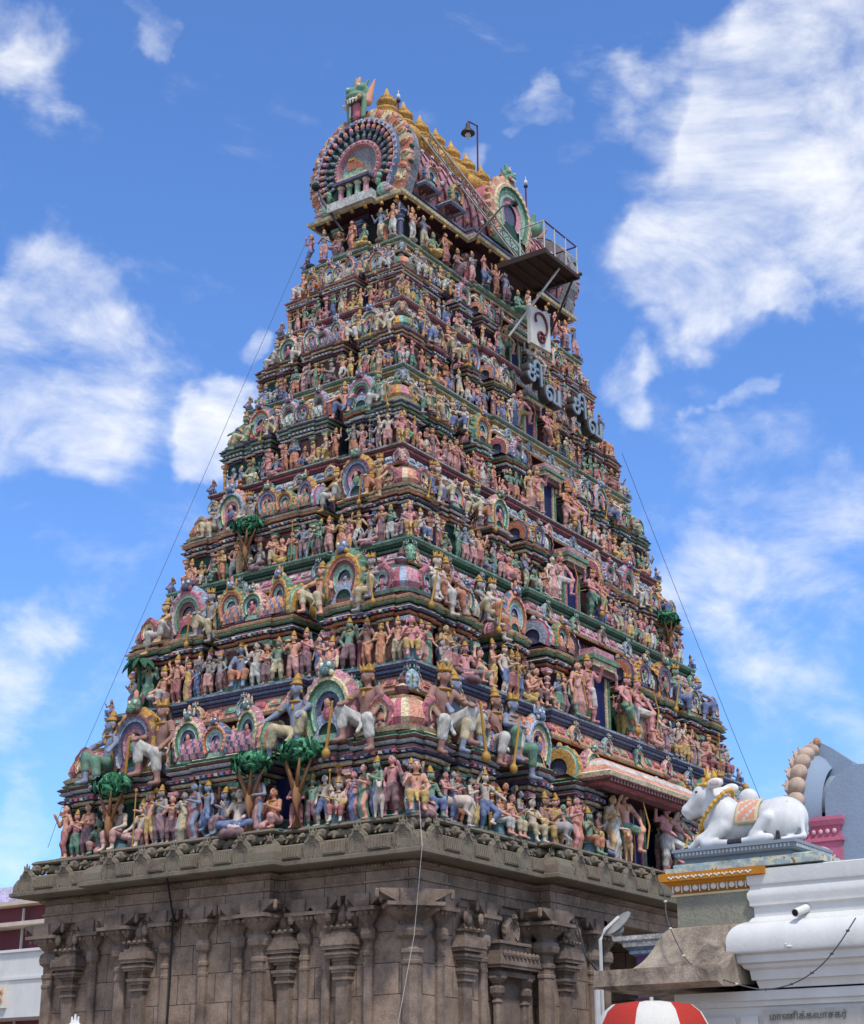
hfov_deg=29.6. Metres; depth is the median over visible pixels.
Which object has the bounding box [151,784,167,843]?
standing statue
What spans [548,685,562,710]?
squatting statue
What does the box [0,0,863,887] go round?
sky
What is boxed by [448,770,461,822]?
standing statue
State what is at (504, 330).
doorkeeper statue
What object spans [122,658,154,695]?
plaster palm
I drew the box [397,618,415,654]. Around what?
standing statue
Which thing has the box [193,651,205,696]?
standing statue
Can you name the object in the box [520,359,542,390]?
channel letter
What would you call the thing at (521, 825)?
seated statue
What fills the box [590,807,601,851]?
four armed statue
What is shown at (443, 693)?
seated guardian statue
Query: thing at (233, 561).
standing statue
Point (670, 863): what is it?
standing statue
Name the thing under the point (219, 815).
seated statue
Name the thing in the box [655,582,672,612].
seated guardian statue
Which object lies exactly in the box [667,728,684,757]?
seated statue
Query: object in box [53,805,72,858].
standing statue
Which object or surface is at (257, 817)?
standing statue
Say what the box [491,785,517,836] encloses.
seated statue
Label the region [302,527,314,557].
walking statue
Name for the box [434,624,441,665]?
standing statue
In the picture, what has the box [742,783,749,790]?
seated guardian statue
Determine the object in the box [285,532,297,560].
standing statue
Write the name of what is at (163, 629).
seated guardian statue
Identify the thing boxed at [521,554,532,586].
four armed statue
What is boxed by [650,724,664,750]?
seated statue
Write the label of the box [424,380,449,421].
seated guardian statue
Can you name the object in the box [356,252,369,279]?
seated guardian statue
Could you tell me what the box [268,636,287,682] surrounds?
standing statue
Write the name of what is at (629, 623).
distant statues
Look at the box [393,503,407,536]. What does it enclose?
seated statue
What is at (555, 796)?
standing statue
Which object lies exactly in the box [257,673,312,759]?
seated guardian statue
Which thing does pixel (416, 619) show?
standing statue
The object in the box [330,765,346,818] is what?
standing statue
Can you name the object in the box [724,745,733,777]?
standing statue
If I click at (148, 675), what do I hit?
standing statue
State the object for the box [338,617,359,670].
standing statue
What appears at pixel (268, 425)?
seated guardian statue
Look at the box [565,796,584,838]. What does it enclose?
standing statue
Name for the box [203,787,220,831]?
four armed statue
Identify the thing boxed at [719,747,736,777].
seated statue
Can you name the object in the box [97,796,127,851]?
seated statue
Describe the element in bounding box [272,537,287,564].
kneeling statue
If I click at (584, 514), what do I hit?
doorkeeper statue
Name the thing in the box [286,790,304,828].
walking statue
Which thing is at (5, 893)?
roof
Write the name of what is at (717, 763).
musician statue
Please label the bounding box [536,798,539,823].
standing statue
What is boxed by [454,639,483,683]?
seated statue
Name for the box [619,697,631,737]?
standing statue
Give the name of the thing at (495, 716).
seated guardian statue
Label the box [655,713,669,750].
walking statue
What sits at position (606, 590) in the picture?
doorkeeper statue
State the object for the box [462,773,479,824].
standing statue
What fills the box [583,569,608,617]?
doorkeeper statue
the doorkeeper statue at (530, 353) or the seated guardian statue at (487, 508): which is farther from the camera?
the doorkeeper statue at (530, 353)
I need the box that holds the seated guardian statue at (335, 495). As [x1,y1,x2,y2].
[316,466,341,512]
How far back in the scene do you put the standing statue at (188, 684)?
37.49 m
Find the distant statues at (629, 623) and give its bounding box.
[165,202,695,668]
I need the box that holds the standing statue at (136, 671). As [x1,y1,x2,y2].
[128,670,143,692]
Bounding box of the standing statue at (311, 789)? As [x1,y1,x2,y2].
[301,773,320,826]
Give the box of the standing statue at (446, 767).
[438,764,449,817]
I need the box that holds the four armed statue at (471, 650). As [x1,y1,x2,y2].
[469,638,486,664]
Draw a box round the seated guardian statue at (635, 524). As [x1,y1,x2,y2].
[625,504,643,538]
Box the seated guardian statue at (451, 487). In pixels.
[434,461,456,503]
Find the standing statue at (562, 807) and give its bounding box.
[559,804,572,844]
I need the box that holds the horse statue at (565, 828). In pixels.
[536,818,575,846]
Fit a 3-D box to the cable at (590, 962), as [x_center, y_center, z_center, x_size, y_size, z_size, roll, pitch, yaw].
[4.019,9.438,34.703,0.127,1.224,2.962,-18,-27,40]
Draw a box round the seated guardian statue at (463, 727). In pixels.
[445,668,489,753]
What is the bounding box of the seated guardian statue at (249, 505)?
[233,490,258,533]
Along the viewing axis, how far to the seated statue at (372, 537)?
36.83 m
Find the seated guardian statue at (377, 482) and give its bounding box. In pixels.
[356,452,388,504]
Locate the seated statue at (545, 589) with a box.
[537,572,549,595]
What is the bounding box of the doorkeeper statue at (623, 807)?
[615,794,649,852]
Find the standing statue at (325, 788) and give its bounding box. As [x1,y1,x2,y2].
[313,769,333,825]
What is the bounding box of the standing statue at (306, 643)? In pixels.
[297,627,313,676]
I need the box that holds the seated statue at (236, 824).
[215,788,253,838]
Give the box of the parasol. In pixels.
[598,997,707,1023]
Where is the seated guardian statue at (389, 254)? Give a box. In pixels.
[374,244,394,274]
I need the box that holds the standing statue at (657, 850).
[654,822,662,870]
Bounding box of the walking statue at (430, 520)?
[425,510,437,543]
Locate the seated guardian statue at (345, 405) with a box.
[327,381,354,419]
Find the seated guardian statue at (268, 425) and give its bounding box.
[258,405,280,441]
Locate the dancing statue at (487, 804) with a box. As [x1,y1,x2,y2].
[476,769,506,831]
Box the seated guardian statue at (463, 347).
[449,331,471,366]
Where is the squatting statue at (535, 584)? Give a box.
[529,568,545,593]
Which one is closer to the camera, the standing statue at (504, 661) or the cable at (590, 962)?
the cable at (590, 962)
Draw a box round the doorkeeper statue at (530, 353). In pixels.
[523,342,541,361]
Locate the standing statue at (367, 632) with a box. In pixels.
[353,616,376,665]
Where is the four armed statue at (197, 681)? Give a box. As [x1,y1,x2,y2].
[189,659,203,696]
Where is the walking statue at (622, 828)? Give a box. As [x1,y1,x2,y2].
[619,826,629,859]
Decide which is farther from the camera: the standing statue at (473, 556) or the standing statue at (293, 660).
the standing statue at (473, 556)
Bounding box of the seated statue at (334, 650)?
[315,636,339,677]
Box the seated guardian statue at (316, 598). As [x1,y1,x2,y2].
[297,561,333,614]
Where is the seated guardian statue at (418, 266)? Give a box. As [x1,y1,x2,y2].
[412,248,430,282]
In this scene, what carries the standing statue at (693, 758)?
on the temple tower
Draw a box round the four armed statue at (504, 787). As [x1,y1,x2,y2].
[493,781,517,815]
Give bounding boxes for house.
[0,900,45,1023]
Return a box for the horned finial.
[70,1014,79,1023]
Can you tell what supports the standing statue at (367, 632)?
on the temple tower
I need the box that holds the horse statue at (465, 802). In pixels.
[435,782,476,823]
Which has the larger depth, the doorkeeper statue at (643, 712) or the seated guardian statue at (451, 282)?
the seated guardian statue at (451, 282)
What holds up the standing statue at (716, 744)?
on the temple tower
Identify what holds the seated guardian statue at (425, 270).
on the temple tower
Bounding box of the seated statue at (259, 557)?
[247,542,266,571]
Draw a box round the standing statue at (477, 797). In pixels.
[472,779,482,825]
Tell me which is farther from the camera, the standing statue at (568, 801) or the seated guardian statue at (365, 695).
the standing statue at (568, 801)
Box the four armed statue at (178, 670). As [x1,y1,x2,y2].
[165,654,187,703]
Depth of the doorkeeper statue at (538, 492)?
42.37 m
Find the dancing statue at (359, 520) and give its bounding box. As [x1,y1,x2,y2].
[350,510,367,547]
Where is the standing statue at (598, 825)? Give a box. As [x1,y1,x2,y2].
[593,811,605,853]
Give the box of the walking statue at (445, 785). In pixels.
[438,769,458,820]
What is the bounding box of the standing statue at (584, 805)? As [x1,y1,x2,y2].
[579,803,592,833]
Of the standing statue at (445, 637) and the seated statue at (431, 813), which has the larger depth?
the standing statue at (445, 637)
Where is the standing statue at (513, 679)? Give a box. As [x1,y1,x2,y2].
[507,649,520,697]
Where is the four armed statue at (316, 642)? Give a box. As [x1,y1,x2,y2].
[310,629,329,650]
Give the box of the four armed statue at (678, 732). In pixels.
[669,721,687,760]
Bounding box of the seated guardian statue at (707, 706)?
[694,676,719,721]
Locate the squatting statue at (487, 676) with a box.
[472,645,497,687]
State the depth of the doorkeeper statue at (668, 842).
39.18 m
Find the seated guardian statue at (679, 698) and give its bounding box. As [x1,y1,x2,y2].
[670,663,695,717]
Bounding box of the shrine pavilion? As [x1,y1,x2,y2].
[593,851,863,1023]
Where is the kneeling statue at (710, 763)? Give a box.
[700,740,715,770]
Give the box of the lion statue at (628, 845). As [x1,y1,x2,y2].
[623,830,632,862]
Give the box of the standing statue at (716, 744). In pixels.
[714,740,718,760]
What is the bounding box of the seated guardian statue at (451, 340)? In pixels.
[443,326,463,364]
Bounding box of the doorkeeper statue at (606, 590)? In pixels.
[596,572,612,623]
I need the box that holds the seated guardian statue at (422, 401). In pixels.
[417,378,438,420]
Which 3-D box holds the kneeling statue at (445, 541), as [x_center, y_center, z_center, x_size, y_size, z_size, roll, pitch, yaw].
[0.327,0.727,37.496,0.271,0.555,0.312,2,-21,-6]
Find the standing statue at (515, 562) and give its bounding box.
[511,554,521,586]
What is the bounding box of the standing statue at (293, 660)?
[280,630,302,678]
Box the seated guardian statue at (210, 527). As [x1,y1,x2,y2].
[197,501,220,538]
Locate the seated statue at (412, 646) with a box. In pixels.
[400,615,422,659]
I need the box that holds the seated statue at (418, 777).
[402,760,430,813]
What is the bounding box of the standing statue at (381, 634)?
[372,623,389,663]
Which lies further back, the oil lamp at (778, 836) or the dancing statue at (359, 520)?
the dancing statue at (359, 520)
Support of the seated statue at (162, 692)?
on the temple tower
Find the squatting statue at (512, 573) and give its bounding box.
[503,553,522,583]
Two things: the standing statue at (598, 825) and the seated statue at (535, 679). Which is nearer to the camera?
the standing statue at (598, 825)
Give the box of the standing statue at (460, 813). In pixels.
[454,770,466,823]
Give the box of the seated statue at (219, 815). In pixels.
[205,785,230,836]
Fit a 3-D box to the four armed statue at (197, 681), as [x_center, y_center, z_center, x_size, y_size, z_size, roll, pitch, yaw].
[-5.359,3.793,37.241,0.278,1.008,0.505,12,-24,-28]
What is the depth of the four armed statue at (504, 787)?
34.81 m
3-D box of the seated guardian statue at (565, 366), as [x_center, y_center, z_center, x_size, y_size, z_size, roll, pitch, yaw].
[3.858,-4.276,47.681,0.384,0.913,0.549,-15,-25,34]
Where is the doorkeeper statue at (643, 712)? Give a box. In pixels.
[631,675,659,739]
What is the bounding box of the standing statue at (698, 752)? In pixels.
[694,735,703,766]
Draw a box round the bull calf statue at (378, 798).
[372,779,384,817]
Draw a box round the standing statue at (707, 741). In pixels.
[705,734,721,770]
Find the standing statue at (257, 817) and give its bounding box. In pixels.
[243,772,266,830]
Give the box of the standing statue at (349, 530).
[345,517,353,547]
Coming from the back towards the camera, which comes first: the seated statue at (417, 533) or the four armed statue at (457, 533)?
the four armed statue at (457, 533)
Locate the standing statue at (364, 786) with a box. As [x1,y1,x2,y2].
[356,762,372,819]
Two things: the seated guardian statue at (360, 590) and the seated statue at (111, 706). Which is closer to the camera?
the seated guardian statue at (360, 590)
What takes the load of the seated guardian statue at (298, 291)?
on the temple tower
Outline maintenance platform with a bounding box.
[497,220,581,353]
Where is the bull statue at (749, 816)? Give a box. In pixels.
[680,769,808,848]
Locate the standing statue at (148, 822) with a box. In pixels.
[132,789,156,845]
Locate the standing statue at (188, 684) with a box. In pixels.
[181,662,194,700]
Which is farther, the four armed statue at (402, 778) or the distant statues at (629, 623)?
the distant statues at (629, 623)
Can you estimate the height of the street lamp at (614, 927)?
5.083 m
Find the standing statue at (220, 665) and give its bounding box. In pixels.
[209,652,227,692]
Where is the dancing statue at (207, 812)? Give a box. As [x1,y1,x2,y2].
[198,778,214,837]
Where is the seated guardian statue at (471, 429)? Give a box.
[457,402,476,443]
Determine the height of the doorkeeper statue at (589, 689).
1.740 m
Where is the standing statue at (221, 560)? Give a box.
[217,550,226,580]
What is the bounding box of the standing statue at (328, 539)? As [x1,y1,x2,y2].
[323,515,333,553]
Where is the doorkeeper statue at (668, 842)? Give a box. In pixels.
[653,809,691,870]
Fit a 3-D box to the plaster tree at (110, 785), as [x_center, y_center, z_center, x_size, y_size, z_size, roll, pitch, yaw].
[-7.084,6.587,35.965,1.143,1.766,0.678,-14,-25,33]
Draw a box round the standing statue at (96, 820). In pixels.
[83,808,98,854]
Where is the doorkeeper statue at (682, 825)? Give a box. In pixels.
[671,812,699,865]
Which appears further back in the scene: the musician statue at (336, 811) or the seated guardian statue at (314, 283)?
the seated guardian statue at (314, 283)
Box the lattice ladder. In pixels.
[421,132,524,256]
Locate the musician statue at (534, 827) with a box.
[524,798,548,842]
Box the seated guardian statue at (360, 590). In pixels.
[351,552,379,611]
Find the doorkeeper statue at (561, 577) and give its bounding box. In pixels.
[554,551,577,601]
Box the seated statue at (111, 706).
[104,699,114,716]
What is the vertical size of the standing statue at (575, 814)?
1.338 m
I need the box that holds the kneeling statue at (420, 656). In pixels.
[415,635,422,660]
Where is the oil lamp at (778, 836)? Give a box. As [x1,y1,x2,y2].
[776,830,780,838]
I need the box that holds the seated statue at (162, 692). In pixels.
[146,665,171,707]
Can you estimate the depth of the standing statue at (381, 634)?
34.50 m
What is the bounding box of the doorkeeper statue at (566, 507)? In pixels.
[558,484,580,527]
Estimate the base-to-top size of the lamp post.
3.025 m
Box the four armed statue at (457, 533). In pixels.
[453,525,464,558]
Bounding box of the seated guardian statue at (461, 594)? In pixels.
[440,556,472,616]
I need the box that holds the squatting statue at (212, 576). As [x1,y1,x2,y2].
[202,562,217,584]
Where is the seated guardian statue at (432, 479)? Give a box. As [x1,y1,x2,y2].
[426,459,448,505]
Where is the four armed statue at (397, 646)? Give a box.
[386,616,404,660]
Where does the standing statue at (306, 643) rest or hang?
on the temple tower
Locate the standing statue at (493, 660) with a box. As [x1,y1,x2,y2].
[488,638,500,684]
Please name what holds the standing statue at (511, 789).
on the temple tower
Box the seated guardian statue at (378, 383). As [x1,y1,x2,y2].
[365,369,389,411]
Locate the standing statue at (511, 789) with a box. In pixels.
[508,785,517,832]
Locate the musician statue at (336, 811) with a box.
[317,776,347,822]
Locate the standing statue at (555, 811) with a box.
[548,798,565,842]
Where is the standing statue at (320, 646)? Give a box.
[311,635,325,672]
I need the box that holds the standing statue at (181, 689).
[172,665,182,702]
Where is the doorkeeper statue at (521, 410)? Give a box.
[515,390,535,428]
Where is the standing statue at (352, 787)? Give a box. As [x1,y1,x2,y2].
[343,769,359,820]
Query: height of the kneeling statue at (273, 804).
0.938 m
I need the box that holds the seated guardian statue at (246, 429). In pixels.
[227,413,253,449]
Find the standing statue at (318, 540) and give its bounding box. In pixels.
[313,526,321,554]
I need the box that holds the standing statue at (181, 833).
[174,790,188,840]
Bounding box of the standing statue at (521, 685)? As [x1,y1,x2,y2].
[514,652,525,699]
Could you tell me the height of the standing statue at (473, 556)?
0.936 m
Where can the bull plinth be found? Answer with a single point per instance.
(748, 849)
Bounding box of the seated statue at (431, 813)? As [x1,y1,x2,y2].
[416,782,437,819]
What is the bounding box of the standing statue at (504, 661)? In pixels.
[497,644,519,693]
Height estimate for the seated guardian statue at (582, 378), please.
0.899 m
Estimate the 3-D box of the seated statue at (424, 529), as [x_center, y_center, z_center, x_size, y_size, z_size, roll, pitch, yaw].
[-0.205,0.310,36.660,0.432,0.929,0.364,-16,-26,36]
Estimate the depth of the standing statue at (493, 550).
39.03 m
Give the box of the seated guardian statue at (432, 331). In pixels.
[421,311,439,343]
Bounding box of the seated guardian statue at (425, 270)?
[418,252,433,279]
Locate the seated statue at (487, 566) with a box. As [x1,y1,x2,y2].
[483,551,496,572]
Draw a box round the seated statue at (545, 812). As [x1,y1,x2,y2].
[538,790,566,845]
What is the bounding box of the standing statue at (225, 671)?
[215,649,227,689]
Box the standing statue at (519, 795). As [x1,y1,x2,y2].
[515,790,528,838]
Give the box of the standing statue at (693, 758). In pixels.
[688,733,700,764]
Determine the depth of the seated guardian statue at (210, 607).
37.89 m
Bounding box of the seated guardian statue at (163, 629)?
[139,598,171,655]
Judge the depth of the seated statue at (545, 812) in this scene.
35.32 m
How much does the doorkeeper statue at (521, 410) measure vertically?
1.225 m
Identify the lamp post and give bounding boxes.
[461,120,478,173]
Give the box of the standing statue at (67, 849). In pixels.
[55,816,74,856]
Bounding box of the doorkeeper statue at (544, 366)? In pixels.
[532,347,548,375]
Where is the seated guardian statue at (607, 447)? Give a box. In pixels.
[602,431,614,456]
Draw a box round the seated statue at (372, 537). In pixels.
[358,521,377,547]
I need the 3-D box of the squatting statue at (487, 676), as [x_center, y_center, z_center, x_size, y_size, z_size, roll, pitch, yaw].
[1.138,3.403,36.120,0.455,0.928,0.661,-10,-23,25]
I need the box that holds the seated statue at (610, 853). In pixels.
[605,829,620,859]
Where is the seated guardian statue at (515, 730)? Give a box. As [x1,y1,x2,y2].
[502,691,542,781]
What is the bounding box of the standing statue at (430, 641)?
[424,622,437,664]
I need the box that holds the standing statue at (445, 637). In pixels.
[438,624,454,664]
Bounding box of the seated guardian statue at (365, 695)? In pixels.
[322,662,384,758]
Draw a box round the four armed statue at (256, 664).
[244,642,263,685]
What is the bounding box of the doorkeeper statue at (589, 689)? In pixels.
[579,653,604,723]
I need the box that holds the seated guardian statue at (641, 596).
[634,572,652,612]
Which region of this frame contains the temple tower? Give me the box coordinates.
[9,77,742,1023]
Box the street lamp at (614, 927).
[594,911,630,1023]
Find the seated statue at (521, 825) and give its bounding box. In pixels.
[504,793,530,839]
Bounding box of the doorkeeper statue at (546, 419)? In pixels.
[539,408,558,448]
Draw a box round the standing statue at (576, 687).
[569,660,590,719]
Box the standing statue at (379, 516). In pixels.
[373,504,387,542]
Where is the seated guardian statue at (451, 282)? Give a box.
[444,272,457,302]
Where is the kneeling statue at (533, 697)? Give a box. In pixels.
[522,671,539,703]
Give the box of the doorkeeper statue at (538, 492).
[531,465,548,512]
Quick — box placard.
[527,305,550,353]
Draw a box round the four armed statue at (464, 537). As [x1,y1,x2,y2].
[457,525,473,561]
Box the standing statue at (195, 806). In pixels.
[186,781,202,838]
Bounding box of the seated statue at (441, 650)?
[436,639,454,669]
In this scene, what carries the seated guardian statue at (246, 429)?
on the temple tower
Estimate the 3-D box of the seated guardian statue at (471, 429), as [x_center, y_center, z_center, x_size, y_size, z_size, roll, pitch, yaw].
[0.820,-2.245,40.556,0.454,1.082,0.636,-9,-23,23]
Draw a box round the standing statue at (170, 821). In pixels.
[162,795,179,841]
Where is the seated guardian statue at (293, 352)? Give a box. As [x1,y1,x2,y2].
[288,331,303,364]
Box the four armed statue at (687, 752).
[681,727,694,763]
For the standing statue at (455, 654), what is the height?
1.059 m
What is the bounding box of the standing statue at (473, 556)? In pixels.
[467,530,478,565]
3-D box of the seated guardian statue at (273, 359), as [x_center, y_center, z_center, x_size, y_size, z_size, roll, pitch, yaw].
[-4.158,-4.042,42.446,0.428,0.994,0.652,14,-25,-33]
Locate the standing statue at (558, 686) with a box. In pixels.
[553,673,565,709]
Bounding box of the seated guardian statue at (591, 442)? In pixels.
[579,425,595,448]
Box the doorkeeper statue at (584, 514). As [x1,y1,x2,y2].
[570,487,589,530]
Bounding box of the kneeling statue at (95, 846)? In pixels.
[86,817,104,854]
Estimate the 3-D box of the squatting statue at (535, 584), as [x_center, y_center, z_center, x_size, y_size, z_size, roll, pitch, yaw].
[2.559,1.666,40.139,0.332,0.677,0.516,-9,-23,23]
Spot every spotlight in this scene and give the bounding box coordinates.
[311,182,343,231]
[475,200,517,237]
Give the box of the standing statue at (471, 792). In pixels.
[466,777,478,827]
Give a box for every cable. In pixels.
[48,236,308,846]
[166,878,173,1023]
[398,801,422,1022]
[575,921,597,970]
[622,454,761,801]
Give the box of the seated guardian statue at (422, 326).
[416,308,432,346]
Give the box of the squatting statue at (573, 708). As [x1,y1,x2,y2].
[567,685,589,719]
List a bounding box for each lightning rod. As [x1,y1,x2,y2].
[396,90,400,112]
[524,177,527,207]
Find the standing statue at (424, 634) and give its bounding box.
[416,619,427,661]
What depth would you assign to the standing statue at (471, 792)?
33.06 m
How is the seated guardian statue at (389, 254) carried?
on the temple tower
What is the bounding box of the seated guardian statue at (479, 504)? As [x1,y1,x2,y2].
[462,480,484,517]
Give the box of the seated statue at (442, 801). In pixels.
[424,765,448,817]
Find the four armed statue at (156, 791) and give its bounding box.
[142,787,166,839]
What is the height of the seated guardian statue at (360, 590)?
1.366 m
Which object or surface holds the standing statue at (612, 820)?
on the temple tower
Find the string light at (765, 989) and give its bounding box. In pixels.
[654,875,855,990]
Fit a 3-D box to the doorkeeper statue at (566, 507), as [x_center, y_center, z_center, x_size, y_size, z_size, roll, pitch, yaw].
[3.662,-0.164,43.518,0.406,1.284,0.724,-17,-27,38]
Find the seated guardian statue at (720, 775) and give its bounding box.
[715,769,738,801]
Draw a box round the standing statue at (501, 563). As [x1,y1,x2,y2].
[496,545,507,579]
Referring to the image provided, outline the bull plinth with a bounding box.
[671,838,832,862]
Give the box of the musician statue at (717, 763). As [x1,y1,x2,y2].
[711,744,726,774]
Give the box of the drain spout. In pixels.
[791,904,809,916]
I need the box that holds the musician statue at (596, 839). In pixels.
[582,806,607,855]
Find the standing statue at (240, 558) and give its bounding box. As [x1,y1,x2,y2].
[234,544,243,573]
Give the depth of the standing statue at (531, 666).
38.42 m
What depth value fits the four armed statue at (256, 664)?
36.23 m
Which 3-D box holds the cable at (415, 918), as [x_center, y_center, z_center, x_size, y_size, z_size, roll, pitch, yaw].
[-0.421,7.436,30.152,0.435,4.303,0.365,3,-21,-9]
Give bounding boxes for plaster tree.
[90,771,132,850]
[229,514,263,569]
[229,749,274,831]
[273,736,324,827]
[656,608,680,656]
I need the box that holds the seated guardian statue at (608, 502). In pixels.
[603,488,622,525]
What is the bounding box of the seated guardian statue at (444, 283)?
[437,266,453,292]
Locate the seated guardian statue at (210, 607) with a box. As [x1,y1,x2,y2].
[184,587,217,647]
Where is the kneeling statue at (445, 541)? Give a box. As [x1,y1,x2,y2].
[441,533,451,552]
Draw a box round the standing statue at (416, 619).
[414,616,421,659]
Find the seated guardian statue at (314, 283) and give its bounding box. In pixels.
[307,267,323,298]
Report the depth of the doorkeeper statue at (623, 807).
37.60 m
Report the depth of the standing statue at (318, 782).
33.54 m
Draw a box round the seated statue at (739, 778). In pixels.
[735,767,744,782]
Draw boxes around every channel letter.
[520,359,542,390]
[538,384,560,410]
[565,393,586,422]
[581,417,602,442]
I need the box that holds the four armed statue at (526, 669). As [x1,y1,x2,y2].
[519,659,532,698]
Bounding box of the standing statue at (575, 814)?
[568,795,584,849]
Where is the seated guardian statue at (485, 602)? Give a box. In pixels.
[474,574,503,634]
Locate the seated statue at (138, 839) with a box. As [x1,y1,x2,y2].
[121,798,151,846]
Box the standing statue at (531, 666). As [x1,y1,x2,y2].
[528,661,542,680]
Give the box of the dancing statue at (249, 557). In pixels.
[241,537,255,571]
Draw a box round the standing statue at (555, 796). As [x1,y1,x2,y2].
[552,793,559,808]
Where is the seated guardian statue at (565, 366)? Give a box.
[558,351,573,380]
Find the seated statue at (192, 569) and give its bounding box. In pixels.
[180,558,196,588]
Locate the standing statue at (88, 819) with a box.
[78,803,95,855]
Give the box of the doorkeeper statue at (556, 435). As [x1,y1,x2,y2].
[550,412,564,452]
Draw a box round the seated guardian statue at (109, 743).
[75,710,119,789]
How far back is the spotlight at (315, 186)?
44.13 m
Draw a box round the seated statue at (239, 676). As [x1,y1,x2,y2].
[227,641,251,688]
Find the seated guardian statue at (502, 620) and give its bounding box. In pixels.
[485,577,512,641]
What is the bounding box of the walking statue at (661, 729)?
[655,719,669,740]
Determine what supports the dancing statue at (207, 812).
on the temple tower
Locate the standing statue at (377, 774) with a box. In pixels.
[367,755,383,818]
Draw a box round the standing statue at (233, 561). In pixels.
[227,540,238,578]
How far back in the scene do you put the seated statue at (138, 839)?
35.47 m
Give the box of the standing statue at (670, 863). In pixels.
[660,829,675,868]
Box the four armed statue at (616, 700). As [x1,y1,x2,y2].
[612,694,621,733]
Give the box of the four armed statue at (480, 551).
[469,529,488,569]
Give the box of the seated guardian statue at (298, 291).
[290,273,307,299]
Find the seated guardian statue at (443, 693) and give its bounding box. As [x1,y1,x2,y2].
[423,661,490,762]
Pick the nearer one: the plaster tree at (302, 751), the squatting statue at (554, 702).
the plaster tree at (302, 751)
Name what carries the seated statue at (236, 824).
on the temple tower
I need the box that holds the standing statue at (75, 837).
[67,809,82,857]
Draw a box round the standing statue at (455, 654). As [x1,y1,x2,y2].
[450,631,461,667]
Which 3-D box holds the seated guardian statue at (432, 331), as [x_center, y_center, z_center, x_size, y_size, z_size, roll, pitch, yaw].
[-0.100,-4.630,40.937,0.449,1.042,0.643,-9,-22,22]
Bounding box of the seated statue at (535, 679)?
[530,668,551,706]
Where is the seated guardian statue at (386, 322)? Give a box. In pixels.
[368,301,395,336]
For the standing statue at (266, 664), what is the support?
on the temple tower
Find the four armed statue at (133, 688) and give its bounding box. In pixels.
[125,677,137,698]
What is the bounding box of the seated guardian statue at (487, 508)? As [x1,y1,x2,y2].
[471,482,497,531]
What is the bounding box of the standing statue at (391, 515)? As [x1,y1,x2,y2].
[384,504,396,539]
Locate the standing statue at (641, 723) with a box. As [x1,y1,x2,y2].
[638,706,646,742]
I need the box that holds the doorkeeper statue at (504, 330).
[501,325,517,354]
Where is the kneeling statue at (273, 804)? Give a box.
[258,785,282,829]
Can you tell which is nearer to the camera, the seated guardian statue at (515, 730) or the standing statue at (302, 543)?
the seated guardian statue at (515, 730)
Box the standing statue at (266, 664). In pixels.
[258,645,274,683]
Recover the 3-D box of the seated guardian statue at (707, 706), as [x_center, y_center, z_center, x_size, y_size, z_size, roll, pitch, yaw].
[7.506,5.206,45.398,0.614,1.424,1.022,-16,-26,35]
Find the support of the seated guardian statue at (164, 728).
on the temple tower
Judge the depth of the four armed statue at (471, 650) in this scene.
36.41 m
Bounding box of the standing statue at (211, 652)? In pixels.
[203,647,215,694]
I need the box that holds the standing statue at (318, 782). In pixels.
[306,771,320,820]
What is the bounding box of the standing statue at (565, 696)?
[560,673,569,712]
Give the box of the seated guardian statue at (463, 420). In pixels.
[449,398,468,430]
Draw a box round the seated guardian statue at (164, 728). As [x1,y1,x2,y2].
[123,698,175,791]
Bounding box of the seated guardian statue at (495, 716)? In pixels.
[486,686,528,766]
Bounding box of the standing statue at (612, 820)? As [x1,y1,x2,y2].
[602,794,624,860]
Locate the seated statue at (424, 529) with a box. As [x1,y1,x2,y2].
[415,508,432,540]
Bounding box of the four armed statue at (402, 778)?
[399,757,424,813]
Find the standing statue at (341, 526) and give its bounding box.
[334,514,346,541]
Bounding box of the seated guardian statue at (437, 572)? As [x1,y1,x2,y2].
[428,551,459,616]
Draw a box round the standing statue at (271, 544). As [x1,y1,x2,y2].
[266,535,279,565]
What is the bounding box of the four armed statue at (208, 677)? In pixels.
[198,655,216,695]
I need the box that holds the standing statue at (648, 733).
[642,702,652,745]
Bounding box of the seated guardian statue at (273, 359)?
[261,340,279,373]
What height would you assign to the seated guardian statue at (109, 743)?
1.975 m
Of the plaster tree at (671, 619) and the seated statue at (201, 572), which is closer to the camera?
the seated statue at (201, 572)
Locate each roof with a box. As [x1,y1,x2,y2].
[0,887,20,902]
[782,737,863,859]
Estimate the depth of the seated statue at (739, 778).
45.79 m
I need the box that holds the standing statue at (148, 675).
[139,664,159,707]
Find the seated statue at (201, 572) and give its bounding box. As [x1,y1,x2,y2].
[191,561,207,585]
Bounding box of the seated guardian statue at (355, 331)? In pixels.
[343,309,365,341]
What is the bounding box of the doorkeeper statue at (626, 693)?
[614,672,644,738]
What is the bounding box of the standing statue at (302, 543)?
[291,521,308,558]
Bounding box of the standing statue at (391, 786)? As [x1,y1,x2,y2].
[378,755,403,816]
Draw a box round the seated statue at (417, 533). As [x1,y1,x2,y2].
[413,527,420,537]
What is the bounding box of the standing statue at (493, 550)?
[490,542,500,574]
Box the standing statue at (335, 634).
[318,628,343,668]
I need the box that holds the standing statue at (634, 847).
[622,816,635,863]
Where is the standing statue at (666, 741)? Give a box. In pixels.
[662,718,672,751]
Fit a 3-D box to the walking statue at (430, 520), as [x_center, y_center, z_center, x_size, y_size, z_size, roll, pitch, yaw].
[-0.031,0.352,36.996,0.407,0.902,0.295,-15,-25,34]
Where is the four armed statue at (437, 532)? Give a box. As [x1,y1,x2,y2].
[434,513,444,548]
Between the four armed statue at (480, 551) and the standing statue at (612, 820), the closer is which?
the standing statue at (612, 820)
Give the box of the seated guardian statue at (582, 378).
[576,364,590,390]

